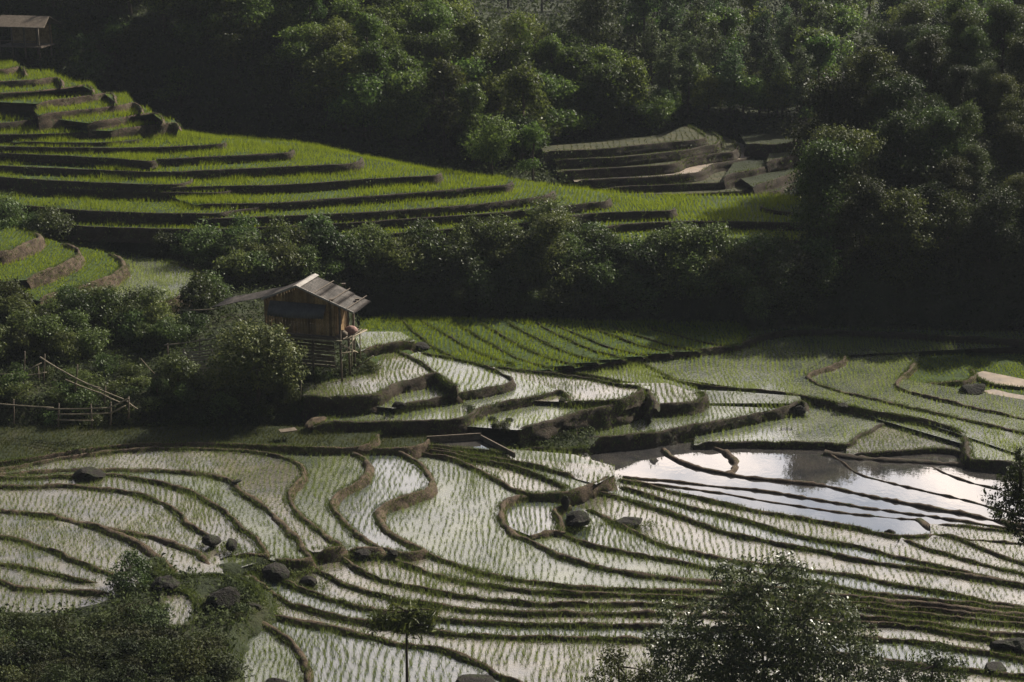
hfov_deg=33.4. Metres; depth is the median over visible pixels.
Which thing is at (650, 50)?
slim tree
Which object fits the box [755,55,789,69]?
forest tree
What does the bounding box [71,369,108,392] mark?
shrub
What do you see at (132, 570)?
dark shrub
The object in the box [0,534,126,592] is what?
rice terrace
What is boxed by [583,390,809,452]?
rice terrace
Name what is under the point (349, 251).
bush
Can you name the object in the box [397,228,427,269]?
bush
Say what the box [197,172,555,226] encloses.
rice terrace
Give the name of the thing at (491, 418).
bush
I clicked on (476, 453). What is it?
bund grass
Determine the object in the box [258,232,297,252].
bush
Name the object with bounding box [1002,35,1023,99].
broadleaf tree
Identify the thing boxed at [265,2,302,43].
forest tree
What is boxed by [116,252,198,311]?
rice terrace
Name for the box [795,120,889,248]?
broadleaf tree
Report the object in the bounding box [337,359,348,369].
shrub
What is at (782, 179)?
rice terrace
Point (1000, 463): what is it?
rice terrace
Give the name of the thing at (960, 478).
bund
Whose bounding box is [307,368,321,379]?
shrub
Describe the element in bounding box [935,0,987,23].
forest tree
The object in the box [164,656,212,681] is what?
bush
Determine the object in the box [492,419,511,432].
bush
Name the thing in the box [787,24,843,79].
forest tree
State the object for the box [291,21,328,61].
forest tree
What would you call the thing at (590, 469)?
rice terrace
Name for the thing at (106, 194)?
rice terrace
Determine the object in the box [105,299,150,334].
bush
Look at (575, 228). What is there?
bush
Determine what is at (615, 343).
rice terrace
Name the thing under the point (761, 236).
bush
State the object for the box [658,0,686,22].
slim tree
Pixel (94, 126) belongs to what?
rice terrace
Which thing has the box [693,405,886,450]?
rice terrace
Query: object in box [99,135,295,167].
rice terrace
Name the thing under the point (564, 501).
stone
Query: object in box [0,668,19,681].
bush
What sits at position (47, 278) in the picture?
rice terrace
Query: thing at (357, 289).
bush
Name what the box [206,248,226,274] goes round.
bush
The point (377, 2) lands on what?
forest tree
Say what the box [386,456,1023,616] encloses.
rice terrace
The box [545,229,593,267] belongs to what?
bush
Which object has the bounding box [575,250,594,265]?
bush
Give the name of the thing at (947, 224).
broadleaf tree
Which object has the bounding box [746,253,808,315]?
bush
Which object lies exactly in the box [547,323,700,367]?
rice terrace
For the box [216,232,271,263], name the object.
bush
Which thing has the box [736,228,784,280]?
bush
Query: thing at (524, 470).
rice terrace
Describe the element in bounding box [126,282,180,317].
bush
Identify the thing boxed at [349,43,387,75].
forest tree
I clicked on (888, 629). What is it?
rice terrace
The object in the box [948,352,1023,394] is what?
rice terrace
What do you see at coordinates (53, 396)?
shrub
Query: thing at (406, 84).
forest tree
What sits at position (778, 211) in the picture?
rice terrace
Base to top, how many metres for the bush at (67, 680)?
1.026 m
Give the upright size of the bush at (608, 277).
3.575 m
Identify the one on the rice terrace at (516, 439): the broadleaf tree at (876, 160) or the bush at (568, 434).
the bush at (568, 434)
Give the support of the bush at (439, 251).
on the ground at (992, 306)
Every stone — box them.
[202,534,220,546]
[225,538,236,550]
[232,479,241,483]
[246,602,261,610]
[387,550,397,557]
[392,401,404,408]
[416,341,429,351]
[559,398,565,403]
[560,495,569,510]
[795,405,805,415]
[838,402,847,407]
[884,529,895,533]
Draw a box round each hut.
[0,15,61,57]
[212,273,369,382]
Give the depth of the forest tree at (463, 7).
161.52 m
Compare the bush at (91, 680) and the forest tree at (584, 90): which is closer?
the bush at (91, 680)
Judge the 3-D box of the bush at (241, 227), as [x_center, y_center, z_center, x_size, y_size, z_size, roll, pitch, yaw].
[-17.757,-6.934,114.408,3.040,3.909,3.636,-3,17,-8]
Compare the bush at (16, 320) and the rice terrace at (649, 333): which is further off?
the rice terrace at (649, 333)
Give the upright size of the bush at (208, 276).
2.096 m
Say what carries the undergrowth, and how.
on the ground at (992, 306)
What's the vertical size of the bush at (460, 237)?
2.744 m
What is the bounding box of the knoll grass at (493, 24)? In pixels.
[474,15,507,53]
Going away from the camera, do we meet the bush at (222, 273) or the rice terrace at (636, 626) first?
the rice terrace at (636, 626)
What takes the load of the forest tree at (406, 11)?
on the ground at (992, 306)
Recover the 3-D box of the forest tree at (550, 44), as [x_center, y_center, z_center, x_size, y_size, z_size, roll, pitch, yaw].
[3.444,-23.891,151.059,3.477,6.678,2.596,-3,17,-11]
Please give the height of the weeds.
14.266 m
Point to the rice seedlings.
(398, 577)
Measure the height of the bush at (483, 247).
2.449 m
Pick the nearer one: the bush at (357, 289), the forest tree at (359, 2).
the bush at (357, 289)
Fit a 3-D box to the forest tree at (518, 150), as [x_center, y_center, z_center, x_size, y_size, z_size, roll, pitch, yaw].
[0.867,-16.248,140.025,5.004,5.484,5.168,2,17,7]
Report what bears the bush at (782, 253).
on the ground at (992, 306)
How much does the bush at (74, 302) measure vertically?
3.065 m
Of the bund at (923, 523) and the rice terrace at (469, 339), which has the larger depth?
the rice terrace at (469, 339)
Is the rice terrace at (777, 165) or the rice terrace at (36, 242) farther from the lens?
the rice terrace at (777, 165)
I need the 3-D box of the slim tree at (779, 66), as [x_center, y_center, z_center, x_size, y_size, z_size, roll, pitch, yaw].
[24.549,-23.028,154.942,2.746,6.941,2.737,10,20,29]
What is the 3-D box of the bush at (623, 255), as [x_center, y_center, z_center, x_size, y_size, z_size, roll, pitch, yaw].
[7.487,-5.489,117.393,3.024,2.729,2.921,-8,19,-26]
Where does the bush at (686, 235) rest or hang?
on the ground at (992, 306)
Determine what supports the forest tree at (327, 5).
on the ground at (992, 306)
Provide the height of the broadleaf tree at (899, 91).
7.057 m
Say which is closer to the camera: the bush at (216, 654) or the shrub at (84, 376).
the bush at (216, 654)
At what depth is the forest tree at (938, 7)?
163.80 m
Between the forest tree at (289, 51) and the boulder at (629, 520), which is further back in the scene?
the forest tree at (289, 51)
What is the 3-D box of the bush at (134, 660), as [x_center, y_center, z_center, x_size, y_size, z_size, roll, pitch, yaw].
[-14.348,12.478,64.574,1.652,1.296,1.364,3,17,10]
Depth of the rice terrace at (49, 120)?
132.68 m
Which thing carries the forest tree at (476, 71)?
on the ground at (992, 306)
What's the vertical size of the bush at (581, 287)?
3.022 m
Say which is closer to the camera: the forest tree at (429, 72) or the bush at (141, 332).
the bush at (141, 332)
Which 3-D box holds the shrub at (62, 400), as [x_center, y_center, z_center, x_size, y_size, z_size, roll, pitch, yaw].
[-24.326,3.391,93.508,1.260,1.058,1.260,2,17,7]
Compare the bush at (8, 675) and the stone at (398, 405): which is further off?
the stone at (398, 405)
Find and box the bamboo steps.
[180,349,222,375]
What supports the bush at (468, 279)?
on the ground at (992, 306)
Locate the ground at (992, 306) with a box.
[0,0,1023,575]
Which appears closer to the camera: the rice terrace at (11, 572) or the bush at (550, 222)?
the rice terrace at (11, 572)
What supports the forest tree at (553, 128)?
on the ground at (992, 306)
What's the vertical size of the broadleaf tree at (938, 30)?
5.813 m
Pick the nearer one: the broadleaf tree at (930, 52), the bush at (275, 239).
the bush at (275, 239)
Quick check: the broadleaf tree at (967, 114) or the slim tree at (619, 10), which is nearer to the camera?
the broadleaf tree at (967, 114)
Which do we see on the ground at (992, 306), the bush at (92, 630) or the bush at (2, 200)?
the bush at (2, 200)
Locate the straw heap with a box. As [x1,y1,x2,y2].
[304,416,326,430]
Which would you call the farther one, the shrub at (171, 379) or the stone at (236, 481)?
the shrub at (171, 379)
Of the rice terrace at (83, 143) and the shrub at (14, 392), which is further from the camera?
the rice terrace at (83, 143)
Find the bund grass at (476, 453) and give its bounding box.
[0,65,1023,681]
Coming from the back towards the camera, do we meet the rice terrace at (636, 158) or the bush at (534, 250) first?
the rice terrace at (636, 158)
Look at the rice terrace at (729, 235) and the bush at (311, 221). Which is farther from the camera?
the rice terrace at (729, 235)
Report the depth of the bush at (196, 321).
100.89 m
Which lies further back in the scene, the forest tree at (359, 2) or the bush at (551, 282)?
the forest tree at (359, 2)
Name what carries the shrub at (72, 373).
on the ground at (992, 306)
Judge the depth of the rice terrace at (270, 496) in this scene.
87.08 m
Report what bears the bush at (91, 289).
on the ground at (992, 306)
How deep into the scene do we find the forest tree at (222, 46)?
149.36 m
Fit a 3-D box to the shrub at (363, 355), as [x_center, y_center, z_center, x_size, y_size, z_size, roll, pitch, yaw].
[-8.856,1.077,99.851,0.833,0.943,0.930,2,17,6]
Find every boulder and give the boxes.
[73,467,105,481]
[150,575,179,591]
[206,586,239,610]
[261,562,289,582]
[265,678,288,681]
[299,576,316,587]
[354,548,370,556]
[455,674,494,681]
[565,510,589,527]
[615,517,642,526]
[958,383,985,394]
[984,661,1006,674]
[989,638,1023,656]
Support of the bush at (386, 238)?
on the ground at (992, 306)
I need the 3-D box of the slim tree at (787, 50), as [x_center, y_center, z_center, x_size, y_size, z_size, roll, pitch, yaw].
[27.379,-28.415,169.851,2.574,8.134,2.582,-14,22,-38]
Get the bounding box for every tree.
[0,0,30,41]
[26,24,70,70]
[35,28,84,75]
[55,10,105,55]
[57,30,113,87]
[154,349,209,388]
[201,317,310,405]
[205,4,269,82]
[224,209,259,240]
[226,0,278,43]
[264,0,296,13]
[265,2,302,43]
[272,24,320,79]
[286,52,339,111]
[290,3,318,22]
[291,0,327,27]
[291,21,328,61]
[307,23,360,51]
[315,44,359,92]
[317,0,343,21]
[317,15,359,47]
[318,41,362,129]
[320,64,394,137]
[322,0,363,37]
[347,3,405,40]
[349,0,367,12]
[349,12,386,46]
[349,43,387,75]
[352,40,394,108]
[361,0,393,18]
[362,595,450,681]
[370,45,425,97]
[373,66,439,138]
[377,24,406,52]
[383,0,445,39]
[385,15,417,51]
[387,0,411,17]
[391,28,442,66]
[407,0,457,34]
[410,0,477,25]
[411,54,437,70]
[413,27,462,65]
[417,71,461,136]
[418,56,468,157]
[419,63,482,119]
[429,26,453,56]
[431,3,469,35]
[433,56,495,113]
[442,99,487,147]
[451,0,474,13]
[451,16,490,85]
[453,43,485,55]
[454,80,487,167]
[458,111,521,175]
[472,40,503,69]
[475,66,524,106]
[478,72,519,123]
[481,111,506,133]
[486,32,540,72]
[492,52,537,106]
[493,60,552,159]
[494,111,554,169]
[495,9,543,48]
[496,9,543,105]
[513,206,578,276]
[516,119,547,180]
[519,69,583,130]
[520,104,567,154]
[524,25,562,75]
[533,33,567,76]
[535,28,594,72]
[541,69,600,142]
[545,42,600,88]
[557,0,633,47]
[560,98,585,136]
[563,79,606,114]
[581,44,632,81]
[583,58,635,112]
[599,53,654,120]
[608,0,626,42]
[619,0,667,51]
[622,1,649,49]
[622,79,659,122]
[632,13,665,85]
[638,93,679,132]
[646,0,683,56]
[650,86,676,109]
[652,30,682,97]
[653,86,684,111]
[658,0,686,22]
[674,29,701,116]
[675,8,723,63]
[676,62,713,100]
[678,0,713,84]
[681,0,718,41]
[687,73,724,115]
[696,16,726,75]
[706,0,725,38]
[709,35,730,106]
[710,0,729,12]
[710,3,746,53]
[715,36,745,119]
[716,65,744,110]
[718,75,768,118]
[728,61,751,77]
[734,52,759,77]
[738,0,772,46]
[743,1,775,61]
[749,72,773,114]
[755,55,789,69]
[756,33,785,113]
[761,68,799,118]
[769,49,792,118]
[770,2,792,47]
[776,14,797,63]
[779,66,878,195]
[781,0,804,23]
[782,135,862,250]
[786,41,817,125]
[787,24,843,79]
[787,84,815,122]
[792,0,842,52]
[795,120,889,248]
[796,32,841,81]
[798,0,827,26]
[807,3,830,32]
[819,1,868,57]
[824,25,844,74]
[826,0,848,49]
[830,172,895,261]
[831,0,854,17]
[831,0,858,13]
[836,52,867,128]
[845,41,899,128]
[847,123,914,196]
[851,0,868,10]
[856,185,941,286]
[859,0,878,15]
[859,19,906,72]
[863,62,920,129]
[863,74,928,155]
[868,106,943,201]
[871,0,909,25]
[882,3,909,23]
[887,0,940,76]
[889,22,935,78]
[897,177,951,232]
[904,23,957,88]
[904,31,949,97]
[909,93,949,147]
[913,104,968,188]
[916,5,953,72]
[917,187,988,268]
[927,0,941,10]
[928,155,975,204]
[931,0,992,56]
[933,2,952,27]
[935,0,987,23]
[938,98,985,161]
[941,63,982,109]
[943,7,994,68]
[951,25,1000,82]
[958,143,998,193]
[963,180,1023,263]
[968,57,1000,100]
[975,0,993,13]
[977,446,1023,546]
[978,71,1021,123]
[981,0,993,12]
[981,0,1023,73]
[983,0,1019,56]
[992,92,1023,143]
[997,121,1023,164]
[999,172,1023,212]
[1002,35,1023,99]
[1004,24,1023,86]
[1009,0,1023,23]
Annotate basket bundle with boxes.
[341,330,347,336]
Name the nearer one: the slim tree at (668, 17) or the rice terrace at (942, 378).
the rice terrace at (942, 378)
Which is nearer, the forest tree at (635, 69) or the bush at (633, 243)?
the bush at (633, 243)
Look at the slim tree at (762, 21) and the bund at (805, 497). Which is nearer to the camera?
the bund at (805, 497)
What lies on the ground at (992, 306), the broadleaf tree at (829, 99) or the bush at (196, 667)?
the broadleaf tree at (829, 99)
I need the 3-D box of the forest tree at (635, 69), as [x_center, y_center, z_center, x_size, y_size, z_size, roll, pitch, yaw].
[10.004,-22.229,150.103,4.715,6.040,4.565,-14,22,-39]
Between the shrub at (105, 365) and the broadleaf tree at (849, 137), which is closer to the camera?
the shrub at (105, 365)
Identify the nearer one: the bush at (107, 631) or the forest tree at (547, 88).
the bush at (107, 631)
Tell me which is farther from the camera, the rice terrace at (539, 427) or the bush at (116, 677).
the rice terrace at (539, 427)
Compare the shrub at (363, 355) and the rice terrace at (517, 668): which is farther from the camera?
the shrub at (363, 355)
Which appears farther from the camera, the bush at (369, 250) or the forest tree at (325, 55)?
the forest tree at (325, 55)
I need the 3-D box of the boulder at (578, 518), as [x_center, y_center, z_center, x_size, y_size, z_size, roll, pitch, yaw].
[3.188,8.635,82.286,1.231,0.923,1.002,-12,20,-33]
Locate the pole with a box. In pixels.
[187,308,218,310]
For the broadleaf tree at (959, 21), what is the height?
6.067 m
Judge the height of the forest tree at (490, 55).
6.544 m
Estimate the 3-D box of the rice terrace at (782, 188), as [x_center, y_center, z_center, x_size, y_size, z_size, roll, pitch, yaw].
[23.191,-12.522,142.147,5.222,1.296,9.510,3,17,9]
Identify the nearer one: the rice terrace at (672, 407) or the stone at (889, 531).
the stone at (889, 531)
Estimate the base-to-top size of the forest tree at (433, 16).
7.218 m
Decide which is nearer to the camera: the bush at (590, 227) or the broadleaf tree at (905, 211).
the broadleaf tree at (905, 211)
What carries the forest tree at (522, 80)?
on the ground at (992, 306)
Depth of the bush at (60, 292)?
103.22 m
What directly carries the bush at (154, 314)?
on the ground at (992, 306)
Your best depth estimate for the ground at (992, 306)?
115.83 m
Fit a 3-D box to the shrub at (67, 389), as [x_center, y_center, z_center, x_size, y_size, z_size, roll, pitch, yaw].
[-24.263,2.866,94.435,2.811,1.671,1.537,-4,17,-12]
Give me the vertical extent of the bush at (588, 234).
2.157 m
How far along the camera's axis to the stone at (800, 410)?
97.01 m
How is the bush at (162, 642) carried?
on the rice terrace at (259, 616)
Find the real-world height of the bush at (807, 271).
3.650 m
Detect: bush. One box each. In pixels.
[0,189,26,222]
[0,193,31,230]
[0,276,35,318]
[0,280,22,298]
[0,293,38,331]
[0,323,19,360]
[0,611,8,635]
[0,621,16,647]
[0,628,16,663]
[0,636,47,667]
[0,664,35,681]
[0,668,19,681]
[1,611,42,633]
[4,307,44,345]
[6,674,43,681]
[11,324,44,356]
[12,632,39,648]
[15,209,48,235]
[16,641,45,663]
[20,619,47,635]
[21,309,77,351]
[21,627,65,650]
[23,202,76,240]
[25,659,54,681]
[26,645,63,669]
[29,307,62,325]
[32,294,65,316]
[38,661,81,681]
[39,614,62,627]
[42,328,81,362]
[42,608,75,644]
[48,673,80,681]
[50,288,100,330]
[53,284,81,305]
[53,656,84,675]
[57,307,90,334]
[57,643,82,656]
[59,625,111,662]
[60,282,114,324]
[65,664,104,681]
[70,325,113,359]
[72,631,128,670]
[73,626,105,641]
[77,610,119,630]
[78,675,101,681]
[83,626,126,647]
[88,284,129,330]
[93,663,147,681]
[94,631,150,668]
[98,658,122,674]
[99,611,136,634]
[100,622,154,655]
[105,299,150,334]
[108,653,154,680]
[111,307,150,346]
[113,602,144,618]
[118,284,146,308]
[125,599,179,632]
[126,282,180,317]
[129,321,158,345]
[132,634,186,678]
[138,621,167,638]
[139,295,180,326]
[139,634,183,662]
[142,674,177,681]
[144,231,180,258]
[147,314,191,347]
[149,659,184,678]
[152,625,191,649]
[160,632,218,677]
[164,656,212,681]
[165,228,192,256]
[174,216,224,274]
[174,269,226,314]
[174,308,211,338]
[177,240,199,259]
[187,272,226,285]
[188,673,215,681]
[189,633,227,657]
[191,626,235,644]
[192,646,238,679]
[197,267,233,301]
[203,650,254,680]
[204,230,244,267]
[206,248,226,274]
[212,247,264,285]
[213,264,237,282]
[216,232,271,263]
[222,578,241,587]
[229,241,269,258]
[229,250,282,283]
[229,602,248,612]
[229,612,245,620]
[231,583,246,594]
[233,230,263,245]
[257,213,296,244]
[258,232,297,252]
[262,236,308,285]
[262,239,313,279]
[288,223,320,252]
[293,211,334,251]
[293,242,331,279]
[307,223,349,272]
[314,250,346,279]
[333,231,371,273]
[342,220,402,267]
[345,255,392,297]
[367,233,430,283]
[378,231,397,246]
[397,215,449,261]
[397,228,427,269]
[404,236,443,276]
[422,239,484,289]
[424,241,454,262]
[444,261,492,302]
[445,223,481,250]
[452,210,489,245]
[459,251,491,276]
[462,401,475,411]
[465,268,504,311]
[469,210,527,249]
[476,235,502,265]
[481,237,523,270]
[488,416,496,420]
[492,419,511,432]
[501,222,527,242]
[516,235,559,264]
[518,224,551,263]
[519,288,545,315]
[521,193,585,236]
[528,225,570,258]
[534,275,568,298]
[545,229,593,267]
[545,257,571,283]
[551,431,562,439]
[555,261,594,301]
[560,214,586,247]
[561,431,572,439]
[570,255,608,286]
[572,221,608,240]
[572,238,624,271]
[574,239,589,250]
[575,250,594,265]
[576,264,618,304]
[578,259,626,309]
[579,228,614,246]
[582,228,623,263]
[601,242,634,271]
[609,231,643,262]
[625,241,666,276]
[629,240,664,274]
[642,228,675,251]
[648,249,695,299]
[654,238,680,265]
[661,218,699,244]
[662,222,708,263]
[666,251,726,298]
[678,228,724,257]
[682,249,705,269]
[685,250,736,296]
[690,217,748,255]
[710,243,735,274]
[729,236,751,253]
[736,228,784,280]
[744,233,779,248]
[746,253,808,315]
[761,244,814,272]
[762,251,804,299]
[782,247,833,296]
[799,234,849,283]
[805,250,842,297]
[866,639,970,681]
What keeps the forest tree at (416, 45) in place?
on the ground at (992, 306)
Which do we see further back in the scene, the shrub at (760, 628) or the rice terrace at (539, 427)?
the rice terrace at (539, 427)
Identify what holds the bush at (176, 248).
on the ground at (992, 306)
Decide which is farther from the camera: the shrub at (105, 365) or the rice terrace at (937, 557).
the shrub at (105, 365)
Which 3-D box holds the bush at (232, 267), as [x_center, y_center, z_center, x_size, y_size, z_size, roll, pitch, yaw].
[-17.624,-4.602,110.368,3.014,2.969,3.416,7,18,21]
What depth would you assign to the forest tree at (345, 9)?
152.84 m
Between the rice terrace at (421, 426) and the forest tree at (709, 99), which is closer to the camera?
the rice terrace at (421, 426)
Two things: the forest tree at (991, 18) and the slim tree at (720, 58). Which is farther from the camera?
the slim tree at (720, 58)
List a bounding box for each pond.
[428,434,508,456]
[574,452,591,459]
[589,439,1023,534]
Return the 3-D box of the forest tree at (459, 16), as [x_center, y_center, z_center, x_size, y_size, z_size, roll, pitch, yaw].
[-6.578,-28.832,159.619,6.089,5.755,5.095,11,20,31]
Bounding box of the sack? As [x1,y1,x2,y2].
[345,326,357,334]
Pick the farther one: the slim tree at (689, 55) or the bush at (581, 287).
the slim tree at (689, 55)
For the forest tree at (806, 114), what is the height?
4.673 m
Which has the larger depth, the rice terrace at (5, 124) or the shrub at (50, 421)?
the rice terrace at (5, 124)
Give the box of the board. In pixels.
[278,427,296,432]
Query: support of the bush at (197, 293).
on the ground at (992, 306)
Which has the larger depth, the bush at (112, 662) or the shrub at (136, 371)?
the shrub at (136, 371)
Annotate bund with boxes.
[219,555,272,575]
[529,530,564,538]
[622,475,1021,531]
[629,479,914,519]
[660,448,1021,525]
[712,446,739,471]
[823,449,964,466]
[830,454,1009,512]
[915,518,930,530]
[931,466,1002,490]
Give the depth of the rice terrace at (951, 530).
82.52 m
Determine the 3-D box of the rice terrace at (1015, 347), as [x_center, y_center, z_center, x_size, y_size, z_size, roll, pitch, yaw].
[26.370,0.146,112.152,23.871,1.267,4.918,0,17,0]
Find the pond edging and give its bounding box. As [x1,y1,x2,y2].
[427,433,514,457]
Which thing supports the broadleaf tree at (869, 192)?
on the ground at (992, 306)
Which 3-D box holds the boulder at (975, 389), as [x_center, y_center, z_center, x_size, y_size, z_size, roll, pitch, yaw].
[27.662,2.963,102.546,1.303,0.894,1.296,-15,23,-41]
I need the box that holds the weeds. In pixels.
[0,66,1023,681]
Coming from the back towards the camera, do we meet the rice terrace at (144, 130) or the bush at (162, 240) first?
the rice terrace at (144, 130)
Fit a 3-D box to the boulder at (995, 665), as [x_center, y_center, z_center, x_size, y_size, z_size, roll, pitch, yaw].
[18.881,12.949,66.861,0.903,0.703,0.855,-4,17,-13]
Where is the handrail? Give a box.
[164,337,218,353]
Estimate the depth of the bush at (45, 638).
66.47 m
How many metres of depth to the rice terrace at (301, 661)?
67.19 m
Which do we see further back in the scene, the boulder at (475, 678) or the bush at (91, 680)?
the boulder at (475, 678)
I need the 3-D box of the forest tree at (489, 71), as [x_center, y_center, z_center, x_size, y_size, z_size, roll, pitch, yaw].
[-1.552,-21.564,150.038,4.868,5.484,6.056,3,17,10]
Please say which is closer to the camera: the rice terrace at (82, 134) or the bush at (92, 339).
the bush at (92, 339)
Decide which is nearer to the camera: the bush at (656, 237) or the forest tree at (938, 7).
the bush at (656, 237)
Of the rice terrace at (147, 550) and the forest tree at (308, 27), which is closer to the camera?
the rice terrace at (147, 550)
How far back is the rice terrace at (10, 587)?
71.40 m
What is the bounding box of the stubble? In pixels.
[0,126,799,460]
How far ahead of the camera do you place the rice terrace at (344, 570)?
72.92 m
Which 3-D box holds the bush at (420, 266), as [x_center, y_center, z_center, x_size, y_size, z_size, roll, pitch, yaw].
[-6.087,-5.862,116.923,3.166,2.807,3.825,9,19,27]
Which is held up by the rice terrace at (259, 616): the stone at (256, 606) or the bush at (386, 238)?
the stone at (256, 606)
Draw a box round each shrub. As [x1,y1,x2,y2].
[0,369,28,394]
[0,380,35,402]
[6,362,28,375]
[27,408,47,421]
[32,363,55,379]
[43,407,67,426]
[46,387,65,403]
[47,378,99,398]
[57,394,74,407]
[60,366,80,382]
[63,385,102,415]
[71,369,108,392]
[82,412,109,428]
[90,376,133,400]
[92,352,122,374]
[102,549,153,595]
[117,400,153,425]
[119,386,139,401]
[120,360,150,379]
[130,374,153,388]
[137,394,167,410]
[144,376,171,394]
[160,368,180,383]
[169,379,187,394]
[172,381,198,405]
[270,383,301,405]
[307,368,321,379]
[311,374,328,383]
[329,365,347,375]
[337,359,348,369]
[353,358,362,365]
[356,352,367,362]
[359,369,371,374]
[363,359,383,374]
[584,642,668,681]
[635,546,907,681]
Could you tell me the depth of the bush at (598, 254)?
116.77 m
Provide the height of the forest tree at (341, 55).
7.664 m
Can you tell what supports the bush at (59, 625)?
on the rice terrace at (259, 616)
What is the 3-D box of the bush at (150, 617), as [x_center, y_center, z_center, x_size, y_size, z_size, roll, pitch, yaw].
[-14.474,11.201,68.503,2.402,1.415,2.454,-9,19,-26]
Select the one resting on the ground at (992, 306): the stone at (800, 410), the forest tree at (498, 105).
the forest tree at (498, 105)
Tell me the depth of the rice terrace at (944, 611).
74.52 m
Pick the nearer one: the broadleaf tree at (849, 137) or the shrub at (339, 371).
the shrub at (339, 371)
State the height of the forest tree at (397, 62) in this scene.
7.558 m
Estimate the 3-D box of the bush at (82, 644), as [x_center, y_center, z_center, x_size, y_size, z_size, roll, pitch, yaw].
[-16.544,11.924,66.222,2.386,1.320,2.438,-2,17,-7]
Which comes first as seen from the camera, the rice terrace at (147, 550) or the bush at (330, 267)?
the rice terrace at (147, 550)
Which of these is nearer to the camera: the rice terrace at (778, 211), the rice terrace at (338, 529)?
the rice terrace at (338, 529)
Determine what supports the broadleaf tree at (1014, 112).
on the ground at (992, 306)
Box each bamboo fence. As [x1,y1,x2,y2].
[0,351,46,383]
[0,397,129,427]
[39,356,137,408]
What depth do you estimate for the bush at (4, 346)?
97.70 m
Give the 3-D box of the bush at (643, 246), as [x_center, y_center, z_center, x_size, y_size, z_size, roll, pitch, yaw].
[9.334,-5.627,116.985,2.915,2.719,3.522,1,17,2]
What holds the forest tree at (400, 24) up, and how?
on the ground at (992, 306)
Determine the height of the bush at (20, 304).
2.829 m
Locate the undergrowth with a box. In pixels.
[0,0,1023,681]
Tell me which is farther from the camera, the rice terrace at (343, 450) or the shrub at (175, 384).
the shrub at (175, 384)
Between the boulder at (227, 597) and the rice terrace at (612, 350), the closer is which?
the boulder at (227, 597)
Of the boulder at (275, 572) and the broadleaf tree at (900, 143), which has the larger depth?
the broadleaf tree at (900, 143)
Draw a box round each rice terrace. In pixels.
[0,62,27,76]
[0,71,64,95]
[0,78,94,105]
[0,86,117,115]
[0,103,36,113]
[0,115,38,130]
[0,128,111,143]
[0,134,227,154]
[0,138,364,179]
[0,152,157,168]
[0,174,192,191]
[0,184,232,201]
[0,192,263,225]
[0,228,46,265]
[0,238,85,288]
[0,244,130,304]
[0,426,380,466]
[0,446,354,562]
[0,467,316,575]
[0,473,270,560]
[0,483,222,572]
[0,508,214,573]
[0,520,176,584]
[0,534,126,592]
[0,556,279,681]
[0,562,102,589]
[0,579,117,612]
[12,137,142,146]
[20,180,612,242]
[34,94,143,131]
[59,106,164,136]
[80,119,181,138]
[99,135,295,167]
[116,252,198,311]
[157,587,200,632]
[167,158,443,194]
[171,172,514,211]
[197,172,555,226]
[242,575,1023,681]
[242,621,313,681]
[253,550,1023,639]
[264,566,996,649]
[265,580,1023,672]
[270,452,385,559]
[272,615,522,681]
[299,350,462,424]
[313,373,570,435]
[337,451,437,561]
[338,193,677,258]
[351,555,1023,632]
[353,315,453,364]
[355,332,417,356]
[371,435,431,458]
[376,352,516,413]
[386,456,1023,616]
[405,318,514,365]
[409,551,1023,621]
[421,452,617,504]
[422,319,552,371]
[426,449,615,490]
[427,447,615,483]
[447,319,575,371]
[469,386,659,447]
[482,320,626,364]
[483,321,601,368]
[493,367,645,412]
[493,432,598,458]
[499,320,749,374]
[506,501,571,534]
[514,529,1023,612]
[533,323,732,371]
[536,321,674,359]
[540,322,646,361]
[542,126,708,165]
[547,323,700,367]
[550,125,722,175]
[554,133,740,184]
[562,507,1022,606]
[566,364,808,398]
[572,491,1023,605]
[574,142,753,191]
[582,336,1023,454]
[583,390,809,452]
[595,192,858,235]
[601,171,732,192]
[609,486,1021,582]
[615,477,1017,553]
[617,230,839,253]
[622,383,708,416]
[631,184,753,195]
[638,348,963,436]
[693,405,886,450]
[722,156,767,188]
[740,133,796,156]
[740,326,1023,354]
[741,165,799,195]
[760,197,815,215]
[761,175,805,195]
[765,150,802,172]
[811,373,1023,473]
[829,351,1023,442]
[847,423,960,457]
[893,538,1023,581]
[908,349,976,386]
[923,533,1023,571]
[930,523,1023,560]
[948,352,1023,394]
[977,371,1023,389]
[985,389,1023,399]
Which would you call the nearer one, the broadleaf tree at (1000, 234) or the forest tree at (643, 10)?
the broadleaf tree at (1000, 234)
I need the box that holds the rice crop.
[0,59,1023,394]
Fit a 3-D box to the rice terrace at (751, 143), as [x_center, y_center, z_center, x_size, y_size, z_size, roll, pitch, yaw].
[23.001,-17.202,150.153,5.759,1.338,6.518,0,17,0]
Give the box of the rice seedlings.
[0,351,1023,681]
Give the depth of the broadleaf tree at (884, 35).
155.62 m
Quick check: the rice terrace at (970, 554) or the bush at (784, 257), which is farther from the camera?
the bush at (784, 257)
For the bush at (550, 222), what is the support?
on the ground at (992, 306)
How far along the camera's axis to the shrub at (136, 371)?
96.02 m
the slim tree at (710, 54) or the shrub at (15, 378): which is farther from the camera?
the slim tree at (710, 54)
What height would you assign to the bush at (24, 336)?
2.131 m
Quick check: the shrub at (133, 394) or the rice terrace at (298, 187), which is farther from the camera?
the rice terrace at (298, 187)
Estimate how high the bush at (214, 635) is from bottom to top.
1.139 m
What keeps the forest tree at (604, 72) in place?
on the ground at (992, 306)
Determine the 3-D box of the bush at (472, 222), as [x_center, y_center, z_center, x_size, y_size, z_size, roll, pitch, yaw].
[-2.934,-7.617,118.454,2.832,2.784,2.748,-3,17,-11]
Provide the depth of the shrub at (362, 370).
97.64 m

